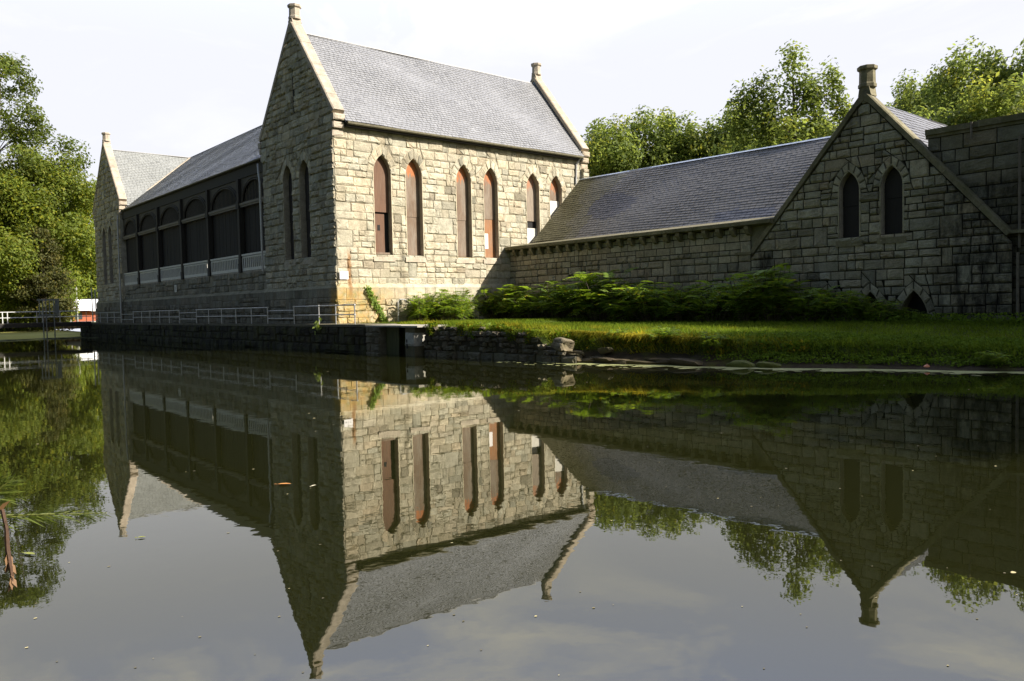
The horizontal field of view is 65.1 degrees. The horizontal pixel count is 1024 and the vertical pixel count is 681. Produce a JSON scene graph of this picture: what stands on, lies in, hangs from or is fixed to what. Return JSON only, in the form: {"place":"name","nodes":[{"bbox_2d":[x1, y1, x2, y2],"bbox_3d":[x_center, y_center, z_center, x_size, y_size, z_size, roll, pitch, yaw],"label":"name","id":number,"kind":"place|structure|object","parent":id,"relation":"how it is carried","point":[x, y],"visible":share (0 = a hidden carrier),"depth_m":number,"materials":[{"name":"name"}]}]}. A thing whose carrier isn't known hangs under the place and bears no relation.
{"place":"outdoors","nodes":[
{"label":"outdoors","id":0,"kind":"place"},
{"bbox_2d":[0,327,81,339],"bbox_3d":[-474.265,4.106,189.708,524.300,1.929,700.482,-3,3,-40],"label":"lawn","id":1,"kind":"structure","parent":0,"point":[24,334],"depth_m":94.16,"materials":[{"name":"green plant"}]},
{"bbox_2d":[0,169,66,292],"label":"maple tree","id":2,"kind":"object","parent":1,"relation":"on","point":[13,257],"visible":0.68,"depth_m":102.39,"materials":[{"name":"green plant"}]},
{"bbox_2d":[0,264,70,331],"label":"understory tree","id":3,"kind":"object","parent":1,"relation":"on","point":[6,299],"visible":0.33,"depth_m":105.62,"materials":[{"name":"green plant"}]},
{"bbox_2d":[0,266,80,330],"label":"understory tree","id":4,"kind":"object","parent":1,"relation":"on","point":[71,295],"visible":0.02,"depth_m":112.82,"materials":[{"name":"green plant"}]},
{"bbox_2d":[6,226,78,330],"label":"conifer tree","id":5,"kind":"object","parent":1,"relation":"on","point":[39,286],"visible":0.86,"depth_m":104.36,"materials":[{"name":"green plant"}]},
{"bbox_2d":[0,52,94,330],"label":"broadleaf tree","id":6,"kind":"object","parent":1,"relation":"on","point":[18,146],"visible":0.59,"depth_m":110.55,"materials":[{"name":"green plant"}]},
{"bbox_2d":[0,145,96,280],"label":"maple tree","id":7,"kind":"object","parent":1,"relation":"on","point":[71,238],"visible":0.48,"depth_m":108.98,"materials":[{"name":"green plant"}]},
{"bbox_2d":[55,321,95,328],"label":"corrugated barrier","id":8,"kind":"object","parent":1,"relation":"on","point":[72,327],"visible":0.07,"depth_m":121.75,"materials":[{"name":"grey metal"}]},
{"bbox_2d":[0,469,114,530],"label":"fern plant","id":9,"kind":"object","parent":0,"point":[9,480],"visible":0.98,"depth_m":3.99,"materials":[{"name":"green plant"}]},
{"bbox_2d":[0,501,16,591],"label":"dead stalk","id":10,"kind":"object","parent":9,"relation":"hanging from","point":[10,566],"visible":1,"depth_m":3.90,"materials":[{"name":"brown plant"}]},
{"bbox_2d":[0,337,1023,680],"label":"water","id":11,"kind":"structure","parent":0,"point":[414,523],"depth_m":9.03,"materials":[{"name":"liquid"}]},
{"bbox_2d":[0,337,92,341],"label":"algae","id":12,"kind":"object","parent":11,"relation":"on","point":[45,339],"visible":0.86,"depth_m":86.53,"materials":[{"name":"green plant"}]},
{"bbox_2d":[37,299,59,338],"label":"sluice gantry","id":13,"kind":"object","parent":11,"relation":"in","point":[56,312],"visible":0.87,"depth_m":86.07,"materials":[{"name":"grey metal"}]},
{"bbox_2d":[80,322,396,353],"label":"retaining wall","id":14,"kind":"structure","parent":11,"relation":"in","point":[346,337],"depth_m":56.02,"materials":[{"name":"stone"}]},
{"bbox_2d":[0,310,91,327],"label":"footbridge","id":15,"kind":"object","parent":14,"relation":"on","point":[27,325],"visible":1,"depth_m":86.39,"materials":[{"name":"white paint"}]},
{"bbox_2d":[91,288,92,322],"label":"steel pole","id":16,"kind":"object","parent":14,"relation":"on","point":[92,305],"visible":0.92,"depth_m":89.79,"materials":[{"name":"grey metal"}]},
{"bbox_2d":[94,290,97,322],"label":"steel pole","id":17,"kind":"object","parent":14,"relation":"on","point":[95,307],"visible":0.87,"depth_m":90.01,"materials":[{"name":"grey metal"}]},
{"bbox_2d":[93,312,121,322],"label":"pipe railing","id":18,"kind":"object","parent":14,"relation":"on","point":[114,317],"visible":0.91,"depth_m":84.27,"materials":[{"name":"grey metal"}]},
{"bbox_2d":[132,310,179,322],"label":"pipe railing","id":19,"kind":"object","parent":14,"relation":"on","point":[141,317],"visible":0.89,"depth_m":73.55,"materials":[{"name":"grey metal"}]},
{"bbox_2d":[195,307,268,323],"bbox_3d":[-20.935,-1.800,59.317,0.100,1.200,13.820,-3,3,-40],"label":"pipe railing","id":20,"kind":"object","parent":14,"relation":"on","point":[251,315],"visible":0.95,"depth_m":58.81,"materials":[{"name":"grey metal"}]},
{"bbox_2d":[312,317,321,334],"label":"weed","id":21,"kind":"object","parent":14,"relation":"on","point":[316,325],"visible":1,"depth_m":47.83,"materials":[{"name":"green plant"}]},
{"bbox_2d":[293,304,355,323],"bbox_3d":[-11.360,-1.534,48.100,0.100,1.200,7.820,-3,3,-40],"label":"pipe railing","id":22,"kind":"object","parent":14,"relation":"on","point":[319,314],"visible":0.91,"depth_m":47.52,"materials":[{"name":"grey metal"}]},
{"bbox_2d":[268,310,293,318],"bbox_3d":[-15.171,-1.705,52.562,0.054,0.565,3.900,-3,3,-40],"label":"gate rail","id":23,"kind":"object","parent":22,"relation":"attached to","point":[280,318],"visible":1,"depth_m":52.48,"materials":[{"name":"grey metal"}]},
{"bbox_2d":[25,396,1016,672],"bbox_3d":[-7.585,1.710,20.201,37.227,0.001,24.026,0,3,21],"label":"floating debris","id":24,"kind":"object","parent":11,"relation":"on","point":[611,520],"visible":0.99,"depth_m":6.95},
{"bbox_2d":[497,361,1023,375],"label":"duckweed","id":25,"kind":"object","parent":11,"relation":"on","point":[839,370],"visible":0.99,"depth_m":27.80,"materials":[{"name":"green plant"}]},
{"bbox_2d":[0,0,1023,330],"label":"sky","id":26,"kind":"structure","parent":0,"point":[185,78],"materials":[{"name":"white"}]},
{"bbox_2d":[400,319,1023,371],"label":"bank","id":27,"kind":"structure","parent":0,"point":[625,354],"depth_m":29.96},
{"bbox_2d":[365,324,442,355],"bbox_3d":[-5.692,0.450,42.558,1.936,2.560,5.100,-3,3,-40],"label":"sluice recess","id":28,"kind":"object","parent":27,"relation":"on","point":[383,339],"visible":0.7,"depth_m":42.43,"materials":[{"name":"stone"}]},
{"bbox_2d":[477,322,493,327],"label":"shrub","id":29,"kind":"object","parent":27,"relation":"on","point":[484,325],"visible":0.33,"depth_m":37.84,"materials":[{"name":"green plant"}]},
{"bbox_2d":[516,281,578,318],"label":"shrub","id":30,"kind":"object","parent":27,"relation":"on","point":[556,312],"visible":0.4,"depth_m":50.93,"materials":[{"name":"green plant"}]},
{"bbox_2d":[422,326,702,365],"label":"rubble wall","id":31,"kind":"structure","parent":27,"relation":"on","point":[445,343],"depth_m":36.01,"materials":[{"name":"stone"}]},
{"bbox_2d":[551,337,574,352],"bbox_3d":[2.119,0.185,33.871,0.703,0.639,1.228,-2,3,-21],"label":"boulder","id":32,"kind":"object","parent":31,"relation":"on","point":[561,344],"visible":0.94,"depth_m":33.42,"materials":[{"name":"stone"}]},
{"bbox_2d":[527,282,607,319],"bbox_3d":[4.202,-2.502,50.283,6.100,2.473,5.170,-3,3,-39],"label":"shrub","id":33,"kind":"object","parent":27,"relation":"on","point":[564,306],"visible":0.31,"depth_m":49.21,"materials":[{"name":"green plant"}]},
{"bbox_2d":[560,263,641,322],"bbox_3d":[5.312,-2.774,47.957,5.066,3.604,4.722,-1,2,-1],"label":"shrub","id":34,"kind":"object","parent":27,"relation":"on","point":[588,282],"visible":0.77,"depth_m":47.76,"materials":[{"name":"green plant"}]},
{"bbox_2d":[601,328,629,342],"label":"shrub","id":35,"kind":"object","parent":27,"relation":"on","point":[619,331],"visible":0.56,"depth_m":33.19,"materials":[{"name":"green plant"}]},
{"bbox_2d":[590,283,656,321],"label":"shrub","id":36,"kind":"object","parent":27,"relation":"on","point":[612,310],"visible":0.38,"depth_m":46.34,"materials":[{"name":"green plant"}]},
{"bbox_2d":[603,278,697,321],"bbox_3d":[8.241,-2.229,45.392,5.416,2.591,6.390,-4,3,-45],"label":"shrub","id":37,"kind":"object","parent":27,"relation":"on","point":[644,306],"visible":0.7,"depth_m":44.63,"materials":[{"name":"green plant"}]},
{"bbox_2d":[642,325,683,343],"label":"shrub","id":38,"kind":"object","parent":27,"relation":"on","point":[666,332],"visible":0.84,"depth_m":32.26,"materials":[{"name":"green plant"}]},
{"bbox_2d":[643,283,713,321],"bbox_3d":[9.383,-2.040,44.084,3.924,2.248,4.523,-2,3,-19],"label":"shrub","id":39,"kind":"object","parent":27,"relation":"on","point":[675,315],"visible":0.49,"depth_m":43.41,"materials":[{"name":"green plant"}]},
{"bbox_2d":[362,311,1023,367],"bbox_3d":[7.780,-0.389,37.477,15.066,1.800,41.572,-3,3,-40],"label":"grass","id":40,"kind":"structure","parent":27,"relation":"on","point":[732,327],"depth_m":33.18,"materials":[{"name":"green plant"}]},
{"bbox_2d":[656,279,752,321],"bbox_3d":[10.463,-2.081,42.497,6.100,2.473,5.170,0,3,32],"label":"shrub","id":41,"kind":"object","parent":27,"relation":"on","point":[705,307],"visible":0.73,"depth_m":42.14,"materials":[{"name":"green plant"}]},
{"bbox_2d":[697,332,731,349],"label":"shrub","id":42,"kind":"object","parent":27,"relation":"on","point":[709,342],"visible":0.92,"depth_m":30.54,"materials":[{"name":"green plant"}]},
{"bbox_2d":[689,273,781,322],"bbox_3d":[11.820,-2.157,41.054,5.364,2.666,4.654,1,3,45],"label":"shrub","id":43,"kind":"object","parent":27,"relation":"on","point":[732,294],"visible":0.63,"depth_m":40.24,"materials":[{"name":"green plant"}]},
{"bbox_2d":[726,360,755,367],"bbox_3d":[8.389,0.951,29.537,0.630,0.494,1.237,-3,3,-40],"label":"boulder","id":44,"kind":"object","parent":27,"relation":"on","point":[742,363],"visible":0.53,"depth_m":29.22,"materials":[{"name":"stone"}]},
{"bbox_2d":[504,64,1023,321],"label":"stone annex","id":45,"kind":"object","parent":27,"relation":"on","point":[867,198],"visible":0.69,"depth_m":40.25,"materials":[{"name":"grey stone"}]},
{"bbox_2d":[836,172,862,246],"bbox_3d":[16.437,-6.349,38.800,0.620,3.580,1.320,-3,3,-40],"label":"window","id":46,"kind":"structure","parent":45,"relation":"in","point":[849,187],"depth_m":38.97,"materials":[{"name":"glass"}]},
{"bbox_2d":[877,165,906,243],"bbox_3d":[17.755,-6.312,37.257,0.620,3.580,1.320,-3,3,-40],"label":"window","id":47,"kind":"structure","parent":45,"relation":"in","point":[891,184],"depth_m":37.41,"materials":[{"name":"glass"}]},
{"bbox_2d":[756,362,780,367],"bbox_3d":[9.283,0.963,28.985,0.711,0.425,0.957,-3,3,-40],"label":"boulder","id":48,"kind":"object","parent":27,"relation":"on","point":[766,365],"visible":0.56,"depth_m":28.73,"materials":[{"name":"stone"}]},
{"bbox_2d":[726,260,813,322],"bbox_3d":[12.566,-2.376,39.666,4.131,3.154,4.433,-2,3,-15],"label":"shrub","id":49,"kind":"object","parent":27,"relation":"on","point":[764,289],"visible":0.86,"depth_m":38.91,"materials":[{"name":"green plant"}]},
{"bbox_2d":[758,282,861,321],"bbox_3d":[14.076,-1.779,38.432,5.112,2.073,4.333,0,3,24],"label":"shrub","id":50,"kind":"object","parent":27,"relation":"on","point":[799,307],"visible":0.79,"depth_m":38.03,"materials":[{"name":"green plant"}]},
{"bbox_2d":[810,290,874,322],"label":"shrub","id":51,"kind":"object","parent":27,"relation":"on","point":[848,300],"visible":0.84,"depth_m":36.80,"materials":[{"name":"green plant"}]},
{"bbox_2d":[853,297,909,321],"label":"shrub","id":52,"kind":"object","parent":27,"relation":"on","point":[883,307],"visible":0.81,"depth_m":36.12,"materials":[{"name":"green plant"}]},
{"bbox_2d":[890,309,925,321],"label":"shrub","id":53,"kind":"object","parent":27,"relation":"on","point":[910,313],"visible":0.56,"depth_m":35.69,"materials":[{"name":"green plant"}]},
{"bbox_2d":[885,88,931,110],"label":"oak tree","id":54,"kind":"object","parent":27,"relation":"on","point":[895,104],"depth_m":71.40,"materials":[{"name":"green plant"}]},
{"bbox_2d":[909,105,943,121],"bbox_3d":[31.149,-9.476,59.567,9.114,15.471,9.348,0,3,25],"label":"ash tree","id":55,"kind":"object","parent":27,"relation":"on","point":[920,113],"depth_m":57.54,"materials":[{"name":"green plant"}]},
{"bbox_2d":[890,68,963,118],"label":"oak tree","id":56,"kind":"object","parent":27,"relation":"on","point":[909,100],"visible":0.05,"depth_m":67.41,"materials":[{"name":"green plant"}]},
{"bbox_2d":[920,35,1023,119],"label":"oak tree","id":57,"kind":"object","parent":27,"relation":"on","point":[954,73],"visible":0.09,"depth_m":60.14,"materials":[{"name":"green plant"}]},
{"bbox_2d":[925,112,1023,320],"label":"stone wall","id":58,"kind":"structure","parent":27,"relation":"on","point":[983,159],"depth_m":33.93,"materials":[{"name":"stone"}]},
{"bbox_2d":[927,68,1023,125],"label":"ash tree","id":59,"kind":"object","parent":27,"relation":"on","point":[967,114],"visible":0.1,"depth_m":53.67,"materials":[{"name":"green plant"}]},
{"bbox_2d":[974,350,1010,364],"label":"shrub","id":60,"kind":"object","parent":27,"relation":"on","point":[986,355],"visible":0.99,"depth_m":25.82,"materials":[{"name":"green plant"}]},
{"bbox_2d":[987,39,1023,109],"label":"oak tree","id":61,"kind":"object","parent":27,"relation":"on","point":[1012,62],"visible":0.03,"depth_m":58.81,"materials":[{"name":"green plant"}]},
{"bbox_2d":[1003,103,1023,115],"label":"overhanging tree","id":62,"kind":"object","parent":27,"relation":"on","point":[1015,109],"visible":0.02,"depth_m":39.66,"materials":[{"name":"green plant"}]},
{"bbox_3d":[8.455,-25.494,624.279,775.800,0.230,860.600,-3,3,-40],"label":"ground","id":63,"kind":"structure","parent":0,"visible":0},
{"bbox_2d":[45,184,96,281],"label":"maple tree","id":64,"kind":"object","parent":63,"relation":"on","point":[85,216],"visible":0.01,"depth_m":164.95,"materials":[{"name":"green plant"}]},
{"bbox_2d":[58,264,85,330],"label":"understory tree","id":65,"kind":"object","parent":63,"relation":"on","point":[78,294],"visible":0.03,"depth_m":129.51,"materials":[{"name":"green plant"}]},
{"bbox_2d":[61,265,96,329],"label":"understory tree","id":66,"kind":"object","parent":63,"relation":"on","point":[89,275],"visible":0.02,"depth_m":167.18,"materials":[{"name":"green plant"}]},
{"bbox_2d":[63,242,97,298],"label":"understory tree","id":67,"kind":"object","parent":63,"relation":"on","point":[83,283],"visible":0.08,"depth_m":166.84,"materials":[{"name":"green plant"}]},
{"bbox_2d":[73,299,97,321],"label":"brick house","id":68,"kind":"structure","parent":63,"relation":"on","point":[85,304],"depth_m":136.19,"materials":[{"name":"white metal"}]},
{"bbox_2d":[92,3,589,323],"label":"pump house","id":69,"kind":"structure","parent":63,"relation":"on","point":[391,179],"depth_m":55.90,"materials":[{"name":"stone"}]},
{"bbox_2d":[103,229,107,287],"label":"window","id":70,"kind":"structure","parent":69,"relation":"in","point":[104,237],"depth_m":89.91,"materials":[{"name":"stone"}]},
{"bbox_2d":[109,226,113,287],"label":"window","id":71,"kind":"structure","parent":69,"relation":"in","point":[110,236],"depth_m":88.08,"materials":[{"name":"stone"}]},
{"bbox_2d":[283,166,295,266],"bbox_3d":[-14.806,-8.360,53.873,0.520,6.720,1.680,-3,3,-40],"label":"window","id":72,"kind":"structure","parent":69,"relation":"in","point":[287,181],"depth_m":54.36,"materials":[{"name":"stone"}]},
{"bbox_2d":[299,160,311,264],"bbox_3d":[-13.177,-8.319,52.057,0.640,6.720,1.720,-3,3,-40],"label":"window","id":73,"kind":"structure","parent":69,"relation":"in","point":[304,174],"depth_m":52.50,"materials":[{"name":"glass"}]},
{"bbox_2d":[339,271,348,278],"bbox_3d":[-10.308,-4.011,49.206,0.590,0.490,0.036,-3,3,-40],"label":"warning sign","id":74,"kind":"object","parent":69,"relation":"attached to","point":[343,274],"visible":1,"depth_m":49.17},
{"bbox_2d":[363,285,388,322],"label":"creeper","id":75,"kind":"object","parent":69,"relation":"attached to","point":[372,296],"visible":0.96,"depth_m":50.50,"materials":[{"name":"green plant"}]},
{"bbox_2d":[373,155,395,261],"bbox_3d":[-8.372,-8.432,51.211,1.590,6.770,0.620,-3,3,-40],"label":"window","id":76,"kind":"structure","parent":69,"relation":"in","point":[382,176],"depth_m":51.35,"materials":[{"name":"wood"}]},
{"bbox_2d":[405,159,425,261],"bbox_3d":[-6.549,-8.537,52.752,1.590,6.770,0.600,-3,3,-40],"label":"window","id":77,"kind":"structure","parent":69,"relation":"in","point":[413,176],"depth_m":52.94,"materials":[{"name":"wood"}]},
{"bbox_2d":[456,165,474,263],"bbox_3d":[-3.446,-8.716,55.396,1.590,6.770,0.600,-3,3,-40],"label":"window","id":78,"kind":"structure","parent":69,"relation":"in","point":[463,182],"depth_m":55.60,"materials":[{"name":"wood"}]},
{"bbox_2d":[483,168,500,263],"bbox_3d":[-1.629,-8.820,56.945,1.590,6.770,0.600,-3,3,-40],"label":"window","id":79,"kind":"structure","parent":69,"relation":"in","point":[490,181],"depth_m":57.16,"materials":[{"name":"wood"}]},
{"bbox_2d":[526,173,539,243],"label":"window","id":80,"kind":"structure","parent":69,"relation":"in","point":[533,221],"depth_m":59.75,"materials":[{"name":"wood"}]},
{"bbox_2d":[550,176,561,217],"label":"window","id":81,"kind":"structure","parent":69,"relation":"in","point":[555,187],"depth_m":61.19,"materials":[{"name":"wood"}]},
{"bbox_2d":[397,299,413,320],"bbox_3d":[-6.619,-1.861,51.509,1.824,1.662,0.167,-3,3,-40],"label":"pipe hoop","id":82,"kind":"object","parent":63,"relation":"on","point":[398,307],"visible":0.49,"depth_m":50.96,"materials":[{"name":"grey metal"}]},
{"bbox_2d":[399,292,439,321],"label":"shrub","id":83,"kind":"object","parent":63,"relation":"on","point":[419,311],"visible":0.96,"depth_m":51.04,"materials":[{"name":"green plant"}]},
{"bbox_2d":[419,292,474,320],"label":"shrub","id":84,"kind":"object","parent":63,"relation":"on","point":[447,307],"visible":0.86,"depth_m":51.66,"materials":[{"name":"green plant"}]},
{"bbox_2d":[434,288,481,320],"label":"shrub","id":85,"kind":"object","parent":63,"relation":"on","point":[468,312],"visible":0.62,"depth_m":52.73,"materials":[{"name":"green plant"}]},
{"bbox_2d":[468,305,483,319],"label":"stone slab","id":86,"kind":"structure","parent":63,"relation":"on","point":[477,315],"depth_m":54.60,"materials":[{"name":"grey stone"}]},
{"bbox_2d":[474,285,527,318],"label":"shrub","id":87,"kind":"object","parent":63,"relation":"on","point":[489,301],"visible":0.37,"depth_m":55.52,"materials":[{"name":"green plant"}]},
{"bbox_2d":[491,283,540,319],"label":"shrub","id":88,"kind":"object","parent":63,"relation":"on","point":[507,292],"visible":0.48,"depth_m":53.64,"materials":[{"name":"green plant"}]},
{"bbox_2d":[492,287,562,318],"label":"shrub","id":89,"kind":"object","parent":63,"relation":"on","point":[522,308],"visible":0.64,"depth_m":52.40,"materials":[{"name":"green plant"}]},
{"bbox_2d":[580,111,653,176],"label":"ash tree","id":90,"kind":"object","parent":63,"relation":"on","point":[614,154],"visible":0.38,"depth_m":84.01,"materials":[{"name":"green plant"}]},
{"bbox_2d":[625,105,718,168],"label":"ash tree","id":91,"kind":"object","parent":63,"relation":"on","point":[668,144],"visible":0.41,"depth_m":84.88,"materials":[{"name":"green plant"}]},
{"bbox_2d":[682,96,771,158],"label":"ash tree","id":92,"kind":"object","parent":63,"relation":"on","point":[713,133],"visible":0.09,"depth_m":83.92,"materials":[{"name":"green plant"}]},
{"bbox_2d":[708,39,852,156],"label":"poplar tree","id":93,"kind":"object","parent":63,"relation":"on","point":[773,131],"visible":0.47,"depth_m":72.77,"materials":[{"name":"green plant"}]},
{"bbox_2d":[785,114,840,140],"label":"ash tree","id":94,"kind":"object","parent":63,"relation":"on","point":[822,125],"visible":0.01,"depth_m":82.94,"materials":[{"name":"green plant"}]}
]}

